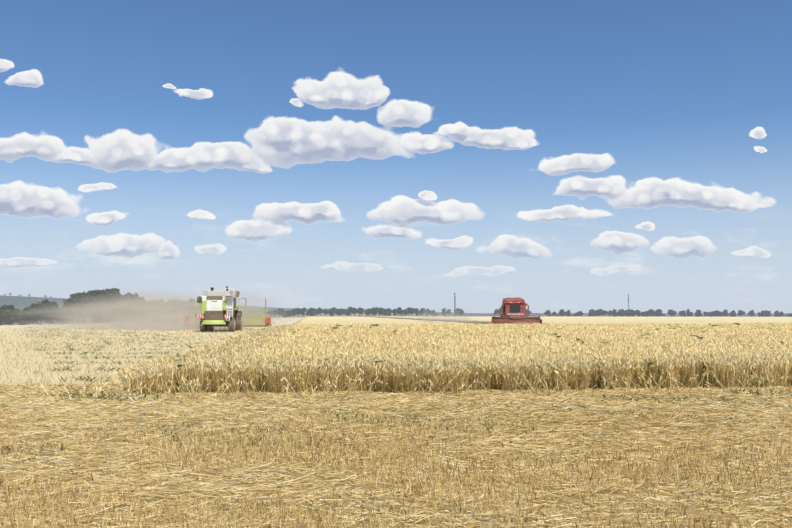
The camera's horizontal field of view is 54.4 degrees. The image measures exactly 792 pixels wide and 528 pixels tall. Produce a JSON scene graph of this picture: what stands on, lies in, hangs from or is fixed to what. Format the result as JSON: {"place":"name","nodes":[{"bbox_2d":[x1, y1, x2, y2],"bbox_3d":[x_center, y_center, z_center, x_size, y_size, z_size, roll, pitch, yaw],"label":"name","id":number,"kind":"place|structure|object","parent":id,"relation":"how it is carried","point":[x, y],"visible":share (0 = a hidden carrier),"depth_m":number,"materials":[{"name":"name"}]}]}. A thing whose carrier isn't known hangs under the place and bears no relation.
{"place":"outdoors","nodes":[
{"label":"outdoors","id":0,"kind":"place"},
{"bbox_2d":[0,295,791,527],"bbox_3d":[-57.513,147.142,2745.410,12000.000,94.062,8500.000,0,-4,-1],"label":"field ground","id":1,"kind":"structure","parent":0,"point":[15,301],"depth_m":46.18,"materials":[{"name":"beige soil"}]},
{"bbox_2d":[0,305,10,324],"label":"tree","id":2,"kind":"object","parent":1,"relation":"on","point":[5,313],"depth_m":228.98,"materials":[{"name":"green plant"}]},
{"bbox_2d":[8,308,22,324],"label":"tree","id":3,"kind":"object","parent":1,"relation":"on","point":[13,316],"depth_m":231.33,"materials":[{"name":"green plant"}]},
{"bbox_2d":[20,307,35,324],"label":"tree","id":4,"kind":"object","parent":1,"relation":"on","point":[28,308],"depth_m":235.91,"materials":[{"name":"green plant"}]},
{"bbox_2d":[20,312,38,323],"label":"tree","id":5,"kind":"object","parent":1,"relation":"on","point":[31,319],"depth_m":233.66,"materials":[{"name":"green plant"}]},
{"bbox_2d":[30,303,41,324],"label":"tree","id":6,"kind":"object","parent":1,"relation":"on","point":[32,305],"depth_m":234.93,"materials":[{"name":"green plant"}]},
{"bbox_2d":[33,305,45,324],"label":"tree","id":7,"kind":"object","parent":1,"relation":"on","point":[41,314],"depth_m":232.10,"materials":[{"name":"green plant"}]},
{"bbox_2d":[34,299,49,322],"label":"tree","id":8,"kind":"object","parent":1,"relation":"on","point":[46,301],"depth_m":234.72,"materials":[{"name":"green plant"}]},
{"bbox_2d":[44,305,57,323],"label":"tree","id":9,"kind":"object","parent":1,"relation":"on","point":[49,312],"depth_m":231.78,"materials":[{"name":"green plant"}]},
{"bbox_2d":[50,311,68,321],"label":"tree","id":10,"kind":"object","parent":1,"relation":"on","point":[57,319],"depth_m":229.71,"materials":[{"name":"green plant"}]},
{"bbox_2d":[65,292,85,320],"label":"tree","id":11,"kind":"object","parent":1,"relation":"on","point":[71,295],"depth_m":240.06,"materials":[{"name":"green plant"}]},
{"bbox_2d":[66,291,97,321],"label":"tree","id":12,"kind":"object","parent":1,"relation":"on","point":[77,295],"depth_m":235.97,"materials":[{"name":"green plant"}]},
{"bbox_2d":[86,290,99,321],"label":"tree","id":13,"kind":"object","parent":1,"relation":"on","point":[94,292],"depth_m":242.69,"materials":[{"name":"green plant"}]},
{"bbox_2d":[97,288,119,321],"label":"tree","id":14,"kind":"object","parent":1,"relation":"on","point":[102,291],"depth_m":244.53,"materials":[{"name":"green plant"}]},
{"bbox_2d":[96,289,122,311],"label":"tree","id":15,"kind":"object","parent":1,"relation":"on","point":[107,294],"depth_m":239.66,"materials":[{"name":"green plant"}]},
{"bbox_2d":[105,293,121,312],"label":"tree","id":16,"kind":"object","parent":1,"relation":"on","point":[112,300],"depth_m":238.04,"materials":[{"name":"green plant"}]},
{"bbox_2d":[121,296,133,316],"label":"tree","id":17,"kind":"object","parent":1,"relation":"on","point":[127,303],"depth_m":243.15,"materials":[{"name":"green plant"}]},
{"bbox_2d":[0,327,259,388],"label":"stubble","id":18,"kind":"object","parent":1,"relation":"on","point":[32,354],"visible":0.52,"depth_m":35.92,"materials":[{"name":"beige plant"}]},
{"bbox_2d":[125,292,144,305],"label":"tree","id":19,"kind":"object","parent":1,"relation":"on","point":[136,297],"depth_m":251.16,"materials":[{"name":"green plant"}]},
{"bbox_2d":[185,286,270,331],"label":"combine harvester","id":20,"kind":"object","parent":1,"relation":"on","point":[219,308],"visible":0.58,"depth_m":71.09,"materials":[{"name":"metal"}]},
{"bbox_2d":[275,308,284,317],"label":"tree","id":21,"kind":"object","parent":1,"relation":"on","point":[278,311],"depth_m":649.83,"materials":[{"name":"green plant"}]},
{"bbox_2d":[291,308,296,316],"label":"tree","id":22,"kind":"object","parent":1,"relation":"on","point":[293,311],"depth_m":632.94,"materials":[{"name":"green plant"}]},
{"bbox_2d":[300,307,305,315],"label":"tree","id":23,"kind":"object","parent":1,"relation":"on","point":[303,310],"depth_m":655.05,"materials":[{"name":"green plant"}]},
{"bbox_2d":[316,307,323,313],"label":"tree","id":24,"kind":"object","parent":1,"relation":"on","point":[319,310],"visible":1,"depth_m":644.99,"materials":[{"name":"green plant"}]},
{"bbox_2d":[330,307,335,315],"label":"tree","id":25,"kind":"object","parent":1,"relation":"on","point":[332,311],"visible":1,"depth_m":652.25,"materials":[{"name":"green plant"}]},
{"bbox_2d":[348,307,353,315],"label":"tree","id":26,"kind":"object","parent":1,"relation":"on","point":[351,310],"visible":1,"depth_m":641.03,"materials":[{"name":"green plant"}]},
{"bbox_2d":[370,307,378,313],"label":"tree","id":27,"kind":"object","parent":1,"relation":"on","point":[374,310],"visible":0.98,"depth_m":640.64,"materials":[{"name":"green plant"}]},
{"bbox_2d":[377,307,386,313],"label":"tree","id":28,"kind":"object","parent":1,"relation":"on","point":[381,310],"visible":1,"depth_m":638.29,"materials":[{"name":"green plant"}]},
{"bbox_2d":[0,382,791,527],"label":"straw litter","id":29,"kind":"object","parent":1,"relation":"on","point":[380,403],"visible":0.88,"depth_m":9.42,"materials":[{"name":"beige plant"}]},
{"bbox_2d":[0,387,791,527],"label":"stubble stalks","id":30,"kind":"object","parent":1,"relation":"on","point":[214,449],"visible":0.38,"depth_m":8.25,"materials":[{"name":"beige plant"}]},
{"bbox_2d":[0,325,791,527],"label":"stubble weeds","id":31,"kind":"object","parent":1,"relation":"on","point":[153,393],"depth_m":15.51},
{"bbox_2d":[406,307,415,313],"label":"tree","id":32,"kind":"object","parent":1,"relation":"on","point":[410,310],"visible":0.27,"depth_m":650.18,"materials":[{"name":"green plant"}]},
{"bbox_2d":[40,322,791,402],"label":"wheat stalks","id":33,"kind":"object","parent":1,"relation":"on","point":[242,362],"visible":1,"depth_m":18.27,"materials":[{"name":"beige plant"}]},
{"bbox_2d":[170,323,783,392],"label":"weeds","id":34,"kind":"object","parent":1,"relation":"on","point":[555,334],"visible":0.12,"depth_m":18.15,"materials":[{"name":"brown plant"}]},
{"bbox_2d":[491,298,541,323],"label":"combine harvester","id":35,"kind":"object","parent":1,"relation":"on","point":[512,310],"visible":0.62,"depth_m":87.41,"materials":[{"name":"metal"}]},
{"bbox_2d":[271,316,791,382],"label":"wheat crop","id":36,"kind":"object","parent":1,"relation":"on","point":[373,320],"visible":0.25,"depth_m":127.19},
{"bbox_2d":[616,309,623,316],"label":"tree","id":37,"kind":"object","parent":1,"relation":"on","point":[620,312],"visible":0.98,"depth_m":653.71,"materials":[{"name":"green plant"}]},
{"bbox_2d":[649,309,655,314],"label":"tree","id":38,"kind":"object","parent":1,"relation":"on","point":[652,312],"visible":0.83,"depth_m":661.55,"materials":[{"name":"green plant"}]},
{"bbox_2d":[737,310,744,316],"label":"tree","id":39,"kind":"object","parent":1,"relation":"on","point":[740,312],"visible":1,"depth_m":674.12,"materials":[{"name":"green plant"}]},
{"bbox_2d":[748,310,754,315],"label":"tree","id":40,"kind":"object","parent":1,"relation":"on","point":[751,313],"visible":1,"depth_m":676.61,"materials":[{"name":"green plant"}]},
{"bbox_2d":[761,310,767,315],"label":"tree","id":41,"kind":"object","parent":1,"relation":"on","point":[764,313],"visible":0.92,"depth_m":676.40,"materials":[{"name":"green plant"}]},
{"bbox_2d":[0,0,791,331],"label":"sky","id":42,"kind":"structure","parent":0,"point":[575,156],"materials":[{"name":"blue"}]}
]}

